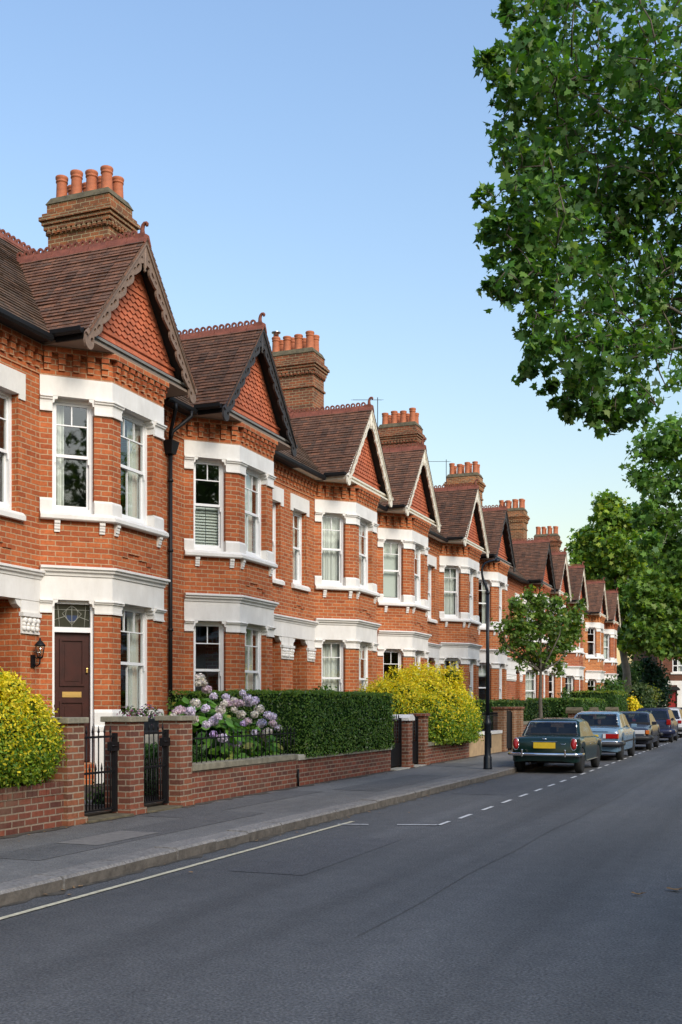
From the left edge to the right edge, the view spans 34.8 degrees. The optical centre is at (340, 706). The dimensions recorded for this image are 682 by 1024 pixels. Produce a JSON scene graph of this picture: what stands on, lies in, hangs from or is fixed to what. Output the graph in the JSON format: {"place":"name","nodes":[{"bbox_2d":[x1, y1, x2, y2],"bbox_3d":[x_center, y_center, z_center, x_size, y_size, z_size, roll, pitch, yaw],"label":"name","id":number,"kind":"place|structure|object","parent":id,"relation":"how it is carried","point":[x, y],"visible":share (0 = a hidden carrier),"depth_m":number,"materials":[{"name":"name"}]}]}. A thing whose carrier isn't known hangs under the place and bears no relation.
{"place":"outdoors","nodes":[
{"label":"outdoors","id":0,"kind":"place"},
{"bbox_2d":[145,734,157,744],"bbox_3d":[-3.596,0.961,19.752,0.340,0.958,1.000,0,0,22],"label":"planter stand","id":1,"kind":"object","parent":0,"point":[151,738],"depth_m":19.70,"materials":[{"name":"stone"}]},
{"bbox_2d":[117,704,162,731],"bbox_3d":[-3.598,0.215,19.758,0.440,0.531,1.398,0,0,22],"label":"planter","id":2,"kind":"object","parent":1,"relation":"on","point":[135,712],"visible":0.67,"depth_m":19.76,"materials":[{"name":"grey"}]},
{"bbox_2d":[145,742,205,795],"bbox_3d":[-2.865,0.993,17.465,1.191,0.857,1.068,0,0,22],"label":"hedge","id":3,"kind":"object","parent":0,"point":[156,752],"visible":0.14,"depth_m":17.10,"materials":[{"name":"green plant"}]},
{"bbox_2d":[84,763,413,816],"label":"garden ground","id":4,"kind":"structure","parent":0,"point":[106,812],"depth_m":15.80,"materials":[{"name":"soil"}]},
{"bbox_2d":[0,668,69,788],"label":"golden shrub","id":5,"kind":"object","parent":4,"relation":"on","point":[29,748],"visible":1,"depth_m":12.51,"materials":[{"name":"yellow plant"}]},
{"bbox_2d":[42,779,103,805],"bbox_3d":[-4.019,1.268,15.815,1.565,0.643,1.396,0,0,-33],"label":"green shrub","id":6,"kind":"object","parent":4,"relation":"on","point":[96,795],"visible":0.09,"depth_m":15.64,"materials":[{"name":"green plant"}]},
{"bbox_2d":[0,221,196,784],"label":"terraced house","id":7,"kind":"structure","parent":4,"relation":"on","point":[91,328],"depth_m":19.74,"materials":[{"name":"brick"}]},
{"bbox_2d":[0,390,11,509],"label":"window","id":8,"kind":"structure","parent":7,"relation":"in","point":[6,503],"depth_m":18.73,"materials":[{"name":"white paint"}]},
{"bbox_2d":[30,638,45,666],"bbox_3d":[-5.295,-0.940,19.025,0.275,0.520,0.182,0,0,22],"label":"wall lantern","id":9,"kind":"object","parent":7,"relation":"attached to","point":[39,643],"depth_m":19.01,"materials":[{"name":"black metal"}]},
{"bbox_2d":[52,399,92,513],"bbox_3d":[-4.910,-4.500,19.750,0.740,2.060,0.274,0,0,-23],"label":"window","id":10,"kind":"structure","parent":7,"relation":"in","point":[58,455],"depth_m":19.75,"materials":[{"name":"white paint"}]},
{"bbox_2d":[121,412,146,524],"bbox_3d":[-4.106,-4.500,20.684,0.274,2.060,1.140,0,0,22],"label":"window","id":11,"kind":"structure","parent":7,"relation":"in","point":[136,480],"depth_m":21.11,"materials":[{"name":"white paint"}]},
{"bbox_2d":[121,605,146,715],"bbox_3d":[-4.106,-0.795,20.684,0.274,2.210,1.140,0,0,22],"label":"window","id":12,"kind":"structure","parent":7,"relation":"in","point":[136,672],"depth_m":21.12,"materials":[{"name":"white paint"}]},
{"bbox_2d":[38,165,302,761],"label":"terraced house","id":13,"kind":"structure","parent":4,"relation":"on","point":[231,619],"depth_m":25.15,"materials":[{"name":"brick"}]},
{"bbox_2d":[194,459,223,551],"bbox_3d":[-3.028,-4.500,24.474,0.740,2.060,0.230,0,0,-23],"label":"window","id":14,"kind":"structure","parent":13,"relation":"in","point":[217,513],"depth_m":24.51,"materials":[{"name":"white paint"}]},
{"bbox_2d":[194,621,223,690],"bbox_3d":[-3.008,-0.795,24.428,0.740,2.210,0.130,0,0,-23],"label":"window","id":15,"kind":"structure","parent":13,"relation":"in","point":[200,623],"depth_m":24.51,"materials":[{"name":"white paint"}]},
{"bbox_2d":[245,468,260,557],"bbox_3d":[-2.232,-4.500,25.427,0.271,2.060,1.140,0,0,22],"label":"window","id":16,"kind":"structure","parent":13,"relation":"in","point":[248,479],"depth_m":25.84,"materials":[{"name":"white paint"}]},
{"bbox_2d":[245,624,260,690],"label":"window","id":17,"kind":"structure","parent":13,"relation":"in","point":[249,646],"depth_m":25.82,"materials":[{"name":"white paint"}]},
{"bbox_2d":[272,502,275,577],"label":"window","id":18,"kind":"structure","parent":13,"relation":"in","point":[273,504],"depth_m":28.75,"materials":[{"name":"white paint"}]},
{"bbox_2d":[169,673,282,761],"bbox_3d":[-2.292,0.455,18.636,1.648,2.010,4.398,0,0,22],"label":"hydrangea","id":19,"kind":"object","parent":4,"relation":"on","point":[212,716],"visible":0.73,"depth_m":18.49,"materials":[{"name":"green plant"}]},
{"bbox_2d":[166,688,396,757],"bbox_3d":[-1.069,0.311,23.014,3.151,1.352,5.018,0,0,22],"label":"hedge","id":20,"kind":"object","parent":4,"relation":"on","point":[324,722],"visible":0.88,"depth_m":21.15,"materials":[{"name":"green plant"}]},
{"bbox_2d":[210,397,393,691],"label":"terraced house","id":21,"kind":"structure","parent":4,"relation":"on","point":[339,489],"depth_m":31.33,"materials":[{"name":"brick"}]},
{"bbox_2d":[293,511,301,584],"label":"window","id":22,"kind":"structure","parent":21,"relation":"in","point":[298,549],"depth_m":30.35,"materials":[{"name":"white paint"}]},
{"bbox_2d":[322,513,342,585],"bbox_3d":[-0.319,-4.500,31.375,0.740,2.060,0.272,0,0,-23],"label":"window","id":23,"kind":"structure","parent":21,"relation":"in","point":[332,524],"depth_m":31.44,"materials":[{"name":"white paint"}]},
{"bbox_2d":[322,640,342,691],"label":"window","id":24,"kind":"structure","parent":21,"relation":"in","point":[332,650],"depth_m":31.44,"materials":[{"name":"white paint"}]},
{"bbox_2d":[359,520,367,588],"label":"window","id":25,"kind":"structure","parent":21,"relation":"in","point":[365,527],"depth_m":32.74,"materials":[{"name":"white paint"}]},
{"bbox_2d":[359,642,367,690],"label":"window","id":26,"kind":"structure","parent":21,"relation":"in","point":[365,648],"depth_m":32.74,"materials":[{"name":"white paint"}]},
{"bbox_2d":[271,330,440,680],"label":"terraced house","id":27,"kind":"structure","parent":4,"relation":"on","point":[408,519],"depth_m":36.80,"materials":[{"name":"brick"}]},
{"bbox_2d":[383,540,400,601],"bbox_3d":[1.637,-4.500,36.286,0.740,2.060,0.230,0,0,-23],"label":"window","id":28,"kind":"structure","parent":27,"relation":"in","point":[392,548],"depth_m":36.37,"materials":[{"name":"white paint"}]},
{"bbox_2d":[383,649,400,677],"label":"window","id":29,"kind":"structure","parent":27,"relation":"in","point":[387,650],"depth_m":36.25,"materials":[{"name":"white paint"}]},
{"bbox_2d":[414,545,419,603],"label":"window","id":30,"kind":"structure","parent":27,"relation":"in","point":[416,552],"depth_m":37.58,"materials":[{"name":"white paint"}]},
{"bbox_2d":[414,651,419,668],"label":"window","id":31,"kind":"structure","parent":27,"relation":"in","point":[416,659],"depth_m":37.51,"materials":[{"name":"white paint"}]},
{"bbox_2d":[357,661,485,745],"bbox_3d":[2.281,0.059,29.494,2.913,2.747,6.033,0,0,22],"label":"golden shrub","id":32,"kind":"object","parent":4,"relation":"on","point":[447,703],"visible":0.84,"depth_m":28.50,"materials":[{"name":"yellow plant"}]},
{"bbox_2d":[377,397,488,699],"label":"terraced house","id":33,"kind":"structure","parent":4,"relation":"on","point":[458,545],"depth_m":42.98,"materials":[{"name":"brick"}]},
{"bbox_2d":[428,566,430,617],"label":"window","id":34,"kind":"structure","parent":33,"relation":"in","point":[429,568],"depth_m":41.96,"materials":[{"name":"white paint"}]},
{"bbox_2d":[444,566,458,617],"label":"window","id":35,"kind":"structure","parent":33,"relation":"in","point":[451,574],"depth_m":43.07,"materials":[{"name":"white paint"}]},
{"bbox_2d":[444,658,458,670],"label":"window","id":36,"kind":"structure","parent":33,"relation":"in","point":[451,660],"depth_m":43.02,"materials":[{"name":"white paint"}]},
{"bbox_2d":[469,570,472,619],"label":"window","id":37,"kind":"structure","parent":33,"relation":"in","point":[471,572],"depth_m":44.34,"materials":[{"name":"white paint"}]},
{"bbox_2d":[469,659,472,696],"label":"window","id":38,"kind":"structure","parent":33,"relation":"in","point":[471,661],"depth_m":44.34,"materials":[{"name":"white paint"}]},
{"bbox_2d":[378,408,515,699],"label":"terraced house","id":39,"kind":"structure","parent":4,"relation":"on","point":[396,428],"depth_m":48.61,"materials":[{"name":"brick"}]},
{"bbox_2d":[479,580,489,626],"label":"window","id":40,"kind":"structure","parent":39,"relation":"in","point":[483,589],"depth_m":47.84,"materials":[{"name":"white paint"}]},
{"bbox_2d":[479,663,489,687],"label":"window","id":41,"kind":"structure","parent":39,"relation":"in","point":[482,668],"depth_m":47.83,"materials":[{"name":"white paint"}]},
{"bbox_2d":[499,583,501,622],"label":"window","id":42,"kind":"structure","parent":39,"relation":"in","point":[500,588],"depth_m":49.11,"materials":[{"name":"white paint"}]},
{"bbox_2d":[499,664,501,698],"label":"window","id":43,"kind":"structure","parent":39,"relation":"in","point":[500,670],"depth_m":49.11,"materials":[{"name":"white paint"}]},
{"bbox_2d":[443,461,555,700],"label":"terraced house","id":44,"kind":"structure","parent":4,"relation":"on","point":[534,563],"depth_m":57.33,"materials":[{"name":"brick"}]},
{"bbox_2d":[525,670,535,700],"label":"window","id":45,"kind":"structure","parent":44,"relation":"in","point":[529,692],"depth_m":57.26,"materials":[{"name":"white paint"}]},
{"bbox_2d":[473,698,550,730],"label":"hedge","id":46,"kind":"object","parent":4,"relation":"on","point":[530,711],"visible":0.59,"depth_m":40.55,"materials":[{"name":"green plant"}]},
{"bbox_2d":[499,499,588,696],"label":"terraced house","id":47,"kind":"structure","parent":4,"relation":"on","point":[519,518],"depth_m":69.01,"materials":[{"name":"brick"}]},
{"bbox_2d":[565,676,572,696],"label":"window","id":48,"kind":"structure","parent":47,"relation":"in","point":[569,683],"depth_m":68.10,"materials":[{"name":"white paint"}]},
{"bbox_2d":[549,547,571,697],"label":"terraced house","id":49,"kind":"structure","parent":4,"relation":"on","point":[562,581],"depth_m":62.39,"materials":[{"name":"brick"}]},
{"bbox_2d":[556,687,573,717],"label":"green shrub","id":50,"kind":"object","parent":4,"relation":"on","point":[564,693],"visible":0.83,"depth_m":51.84,"materials":[{"name":"green plant"}]},
{"bbox_2d":[527,696,605,717],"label":"hedge","id":51,"kind":"object","parent":4,"relation":"on","point":[586,703],"visible":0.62,"depth_m":51.95,"materials":[{"name":"green plant"}]},
{"bbox_2d":[583,577,607,690],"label":"terraced house","id":52,"kind":"structure","parent":4,"relation":"on","point":[593,645],"depth_m":76.51,"materials":[{"name":"brick"}]},
{"bbox_2d":[588,627,594,656],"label":"window","id":53,"kind":"structure","parent":52,"relation":"in","point":[590,628],"depth_m":76.54,"materials":[{"name":"white paint"}]},
{"bbox_2d":[569,689,628,711],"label":"hedge","id":54,"kind":"object","parent":4,"relation":"on","point":[612,698],"visible":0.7,"depth_m":63.77,"materials":[{"name":"green plant"}]},
{"bbox_2d":[599,674,628,696],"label":"green shrub","id":55,"kind":"object","parent":4,"relation":"on","point":[612,684],"visible":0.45,"depth_m":75.82,"materials":[{"name":"green plant"}]},
{"bbox_2d":[626,694,642,710],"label":"golden shrub","id":56,"kind":"object","parent":4,"relation":"on","point":[633,705],"visible":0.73,"depth_m":72.75,"materials":[{"name":"yellow plant"}]},
{"bbox_2d":[626,677,658,706],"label":"green shrub","id":57,"kind":"object","parent":4,"relation":"on","point":[638,691],"visible":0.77,"depth_m":79.37,"materials":[{"name":"green plant"}]},
{"bbox_2d":[645,683,662,704],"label":"green shrub","id":58,"kind":"object","parent":4,"relation":"on","point":[655,696],"visible":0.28,"depth_m":83.65,"materials":[{"name":"green plant"}]},
{"bbox_2d":[636,654,677,706],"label":"green shrub","id":59,"kind":"object","parent":4,"relation":"on","point":[652,673],"visible":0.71,"depth_m":91.28,"materials":[{"name":"green plant"}]},
{"bbox_2d":[0,750,513,882],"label":"pavement","id":60,"kind":"structure","parent":0,"point":[14,869],"depth_m":13.94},
{"bbox_2d":[0,781,63,835],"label":"garden wall","id":61,"kind":"structure","parent":60,"relation":"on","point":[29,808],"depth_m":12.81,"materials":[{"name":"brick"}]},
{"bbox_2d":[38,717,88,825],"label":"gate pier","id":62,"kind":"structure","parent":60,"relation":"on","point":[70,775],"depth_m":13.46,"materials":[{"name":"brick"}]},
{"bbox_2d":[84,726,118,812],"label":"iron gate","id":63,"kind":"structure","parent":62,"relation":"attached to","point":[113,746],"depth_m":14.48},
{"bbox_2d":[58,831,158,844],"bbox_3d":[-2.593,1.472,12.179,0.530,0.001,1.250,0,0,22],"label":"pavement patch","id":64,"kind":"object","parent":60,"relation":"on","point":[105,838],"visible":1,"depth_m":12.17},
{"bbox_2d":[87,813,133,823],"bbox_3d":[-3.232,1.498,14.264,0.550,0.105,1.040,0,0,22],"label":"threshold step","id":65,"kind":"object","parent":60,"relation":"on","point":[101,817],"visible":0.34,"depth_m":14.23,"materials":[{"name":"stone"}]},
{"bbox_2d":[100,716,147,814],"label":"gate pier","id":66,"kind":"structure","parent":60,"relation":"on","point":[129,730],"depth_m":14.74,"materials":[{"name":"brick"}]},
{"bbox_2d":[0,811,261,860],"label":"pavement patch","id":67,"kind":"object","parent":60,"relation":"on","point":[47,851],"visible":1,"depth_m":12.50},
{"bbox_2d":[146,805,182,812],"bbox_3d":[-2.730,1.500,15.534,0.550,0.100,0.950,0,0,22],"label":"threshold step","id":68,"kind":"object","parent":60,"relation":"on","point":[159,808],"visible":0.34,"depth_m":15.55,"materials":[{"name":"stone"}]},
{"bbox_2d":[155,715,195,806],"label":"gate pier","id":69,"kind":"structure","parent":60,"relation":"on","point":[179,727],"depth_m":15.98,"materials":[{"name":"brick"}]},
{"bbox_2d":[144,723,169,803],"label":"iron gate","id":70,"kind":"structure","parent":69,"relation":"attached to","point":[165,741],"depth_m":15.67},
{"bbox_2d":[141,790,321,817],"bbox_3d":[-1.512,1.476,16.725,0.700,0.001,4.800,0,0,22],"label":"pavement patch","id":71,"kind":"object","parent":60,"relation":"on","point":[218,806],"visible":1,"depth_m":16.31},
{"bbox_2d":[192,754,297,802],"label":"garden wall","id":72,"kind":"structure","parent":60,"relation":"on","point":[218,779],"depth_m":17.90,"materials":[{"name":"brick"}]},
{"bbox_2d":[192,727,296,762],"bbox_3d":[-1.601,0.690,18.297,0.036,0.620,4.140,0,0,22],"label":"railing","id":73,"kind":"object","parent":72,"relation":"on","point":[245,735],"visible":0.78,"depth_m":18.15,"materials":[{"name":"black metal"}]},
{"bbox_2d":[0,750,511,838],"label":"dirt edge","id":74,"kind":"object","parent":60,"relation":"on","point":[42,830],"visible":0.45,"depth_m":17.15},
{"bbox_2d":[296,748,391,785],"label":"garden wall","id":75,"kind":"structure","parent":60,"relation":"on","point":[318,769],"depth_m":22.04,"materials":[{"name":"brick"}]},
{"bbox_2d":[333,774,451,790],"bbox_3d":[1.105,1.476,21.174,0.900,0.001,4.600,0,0,22],"label":"pavement patch","id":76,"kind":"object","parent":60,"relation":"on","point":[386,784],"visible":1,"depth_m":20.73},
{"bbox_2d":[393,714,414,767],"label":"gate pier","id":77,"kind":"structure","parent":60,"relation":"on","point":[407,719],"depth_m":25.97,"materials":[{"name":"brick"}]},
{"bbox_2d":[391,714,401,766],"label":"iron gate","id":78,"kind":"structure","parent":77,"relation":"attached to","point":[396,755],"depth_m":25.77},
{"bbox_2d":[412,713,417,763],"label":"iron gate","id":79,"kind":"structure","parent":77,"relation":"attached to","point":[415,751],"depth_m":27.04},
{"bbox_2d":[408,713,429,764],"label":"gate pier","id":80,"kind":"structure","parent":60,"relation":"on","point":[422,738],"depth_m":27.20,"materials":[{"name":"brick"}]},
{"bbox_2d":[428,741,468,763],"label":"garden wall","id":81,"kind":"structure","parent":60,"relation":"on","point":[440,753],"depth_m":29.15,"materials":[{"name":"brick"}]},
{"bbox_2d":[428,763,476,766],"bbox_3d":[2.828,1.476,27.375,1.050,0.001,1.400,0,0,22],"label":"pavement patch","id":82,"kind":"object","parent":60,"relation":"on","point":[454,764],"visible":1,"depth_m":27.48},
{"bbox_2d":[469,730,502,756],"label":"garden wall","id":83,"kind":"structure","parent":60,"relation":"on","point":[476,748],"depth_m":33.02,"materials":[{"name":"beige paint"}]},
{"bbox_2d":[478,712,497,731],"bbox_3d":[4.393,0.540,33.476,0.036,0.720,3.700,0,0,22],"label":"railing","id":84,"kind":"object","parent":83,"relation":"on","point":[492,715],"visible":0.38,"depth_m":34.53,"materials":[{"name":"black metal"}]},
{"bbox_2d":[481,558,499,768],"bbox_3d":[3.511,-0.998,25.525,0.454,4.955,0.207,0,0,-5],"label":"lamp post","id":85,"kind":"object","parent":60,"relation":"on","point":[487,763],"visible":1,"depth_m":25.48,"materials":[{"name":"black"}]},
{"bbox_2d":[491,707,507,751],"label":"gate pier","id":86,"kind":"structure","parent":60,"relation":"on","point":[502,719],"depth_m":35.34,"materials":[{"name":"brown brick"}]},
{"bbox_2d":[507,710,511,748],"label":"iron gate","id":87,"kind":"structure","parent":86,"relation":"attached to","point":[509,729],"depth_m":36.36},
{"bbox_2d":[507,707,517,749],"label":"gate pier","id":88,"kind":"structure","parent":60,"relation":"on","point":[514,720],"depth_m":36.73,"materials":[{"name":"brown brick"}]},
{"bbox_2d":[517,707,524,736],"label":"gate pier","id":89,"kind":"structure","parent":60,"relation":"on","point":[519,721],"depth_m":37.77,"materials":[{"name":"brown brick"}]},
{"bbox_2d":[490,584,587,717],"bbox_3d":[5.965,-1.076,32.291,3.317,5.114,1.535,0,0,-18],"label":"young tree","id":90,"kind":"object","parent":60,"relation":"on","point":[547,623],"visible":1,"depth_m":32.08,"materials":[{"name":"green plant"}]},
{"bbox_2d":[565,707,582,717],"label":"gate pier","id":91,"kind":"structure","parent":60,"relation":"on","point":[572,712],"depth_m":49.27,"materials":[{"name":"brick"}]},
{"bbox_2d":[0,734,681,1023],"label":"road","id":92,"kind":"structure","parent":0,"point":[560,924],"depth_m":7.93,"materials":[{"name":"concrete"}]},
{"bbox_2d":[0,821,353,919],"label":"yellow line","id":93,"kind":"object","parent":92,"relation":"on","point":[47,905],"visible":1,"depth_m":10.15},
{"bbox_2d":[0,763,550,907],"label":"curb","id":94,"kind":"structure","parent":92,"relation":"on","point":[133,872],"depth_m":11.85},
{"bbox_2d":[228,836,401,874],"bbox_3d":[-0.182,1.596,11.791,0.800,0.001,3.000,0,0,22],"label":"road patch","id":95,"kind":"object","parent":92,"relation":"on","point":[310,858],"visible":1,"depth_m":11.54,"materials":[{"name":"asphalt"}]},
{"bbox_2d":[355,766,672,936],"bbox_3d":[11.919,1.593,36.418,0.100,0.001,62.505,0,0,22],"label":"road seam","id":96,"kind":"object","parent":92,"relation":"on","point":[488,863],"visible":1,"depth_m":10.66,"materials":[{"name":"asphalt"}]},
{"bbox_2d":[508,718,601,772],"bbox_3d":[5.561,0.945,27.613,1.775,1.306,4.350,0,0,22],"label":"parked car","id":97,"kind":"object","parent":92,"relation":"on","point":[543,741],"visible":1,"depth_m":26.00,"materials":[{"name":"teal paint"}]},
{"bbox_2d":[574,711,636,759],"bbox_3d":[8.045,0.875,33.712,1.960,1.446,4.780,0,0,22],"label":"parked car","id":98,"kind":"object","parent":92,"relation":"on","point":[614,731],"visible":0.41,"depth_m":32.63,"materials":[{"name":"blue paint"}]},
{"bbox_2d":[620,711,662,749],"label":"parked car","id":99,"kind":"object","parent":92,"relation":"on","point":[648,733],"visible":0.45,"depth_m":40.26,"materials":[{"name":"blue paint"}]},
{"bbox_2d":[636,707,679,741],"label":"parked car","id":100,"kind":"object","parent":92,"relation":"on","point":[665,720],"visible":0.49,"depth_m":47.76,"materials":[{"name":"blue paint"}]},
{"bbox_2d":[665,707,681,737],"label":"parked car","id":101,"kind":"object","parent":92,"relation":"on","point":[677,712],"visible":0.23,"depth_m":54.11,"materials":[{"name":"grey paint"}]},
{"bbox_2d":[0,0,681,664],"label":"sky","id":102,"kind":"structure","parent":0,"point":[313,165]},
{"bbox_2d":[468,0,681,441],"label":"plane tree","id":103,"kind":"object","parent":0,"point":[548,228],"visible":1,"depth_m":13.60,"materials":[{"name":"green plant"}]},
{"bbox_2d":[534,526,620,690],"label":"terraced house","id":104,"kind":"structure","parent":0,"point":[612,623],"depth_m":83.57,"materials":[{"name":"brick"}]},
{"bbox_2d":[604,634,608,660],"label":"window","id":105,"kind":"structure","parent":104,"relation":"in","point":[606,649],"depth_m":83.35,"materials":[{"name":"white paint"}]},
{"bbox_2d":[618,358,681,577],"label":"street tree","id":106,"kind":"object","parent":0,"point":[664,449],"visible":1,"depth_m":34.06,"materials":[{"name":"green plant"}]},
{"bbox_2d":[633,651,681,706],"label":"brick house","id":107,"kind":"structure","parent":0,"point":[674,667],"depth_m":101.00,"materials":[{"name":"brick"}]},
{"bbox_2d":[668,690,675,706],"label":"front door","id":108,"kind":"structure","parent":107,"relation":"in","point":[673,704],"depth_m":101.13,"materials":[{"name":"red"}]},
{"label":"ground","id":109,"kind":"structure","parent":0,"visible":0},
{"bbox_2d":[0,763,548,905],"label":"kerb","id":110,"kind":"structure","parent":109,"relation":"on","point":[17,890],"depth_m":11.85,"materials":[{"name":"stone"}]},
{"bbox_2d":[564,488,653,710],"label":"broadleaf tree","id":111,"kind":"object","parent":109,"relation":"on","point":[605,547],"visible":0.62,"depth_m":95.11,"materials":[{"name":"green plant"}]},
{"bbox_2d":[617,656,645,686],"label":"green shrub","id":112,"kind":"object","parent":109,"relation":"on","point":[634,669],"visible":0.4,"depth_m":100.13,"materials":[{"name":"green plant"}]},
{"bbox_2d":[617,561,681,664],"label":"broadleaf tree","id":113,"kind":"object","parent":109,"relation":"on","point":[655,614],"visible":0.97,"depth_m":86.56,"materials":[{"name":"green plant"}]},
{"bbox_2d":[628,511,681,664],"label":"broadleaf tree","id":114,"kind":"object","parent":109,"relation":"on","point":[674,535],"visible":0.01,"depth_m":117.22,"materials":[{"name":"green plant"}]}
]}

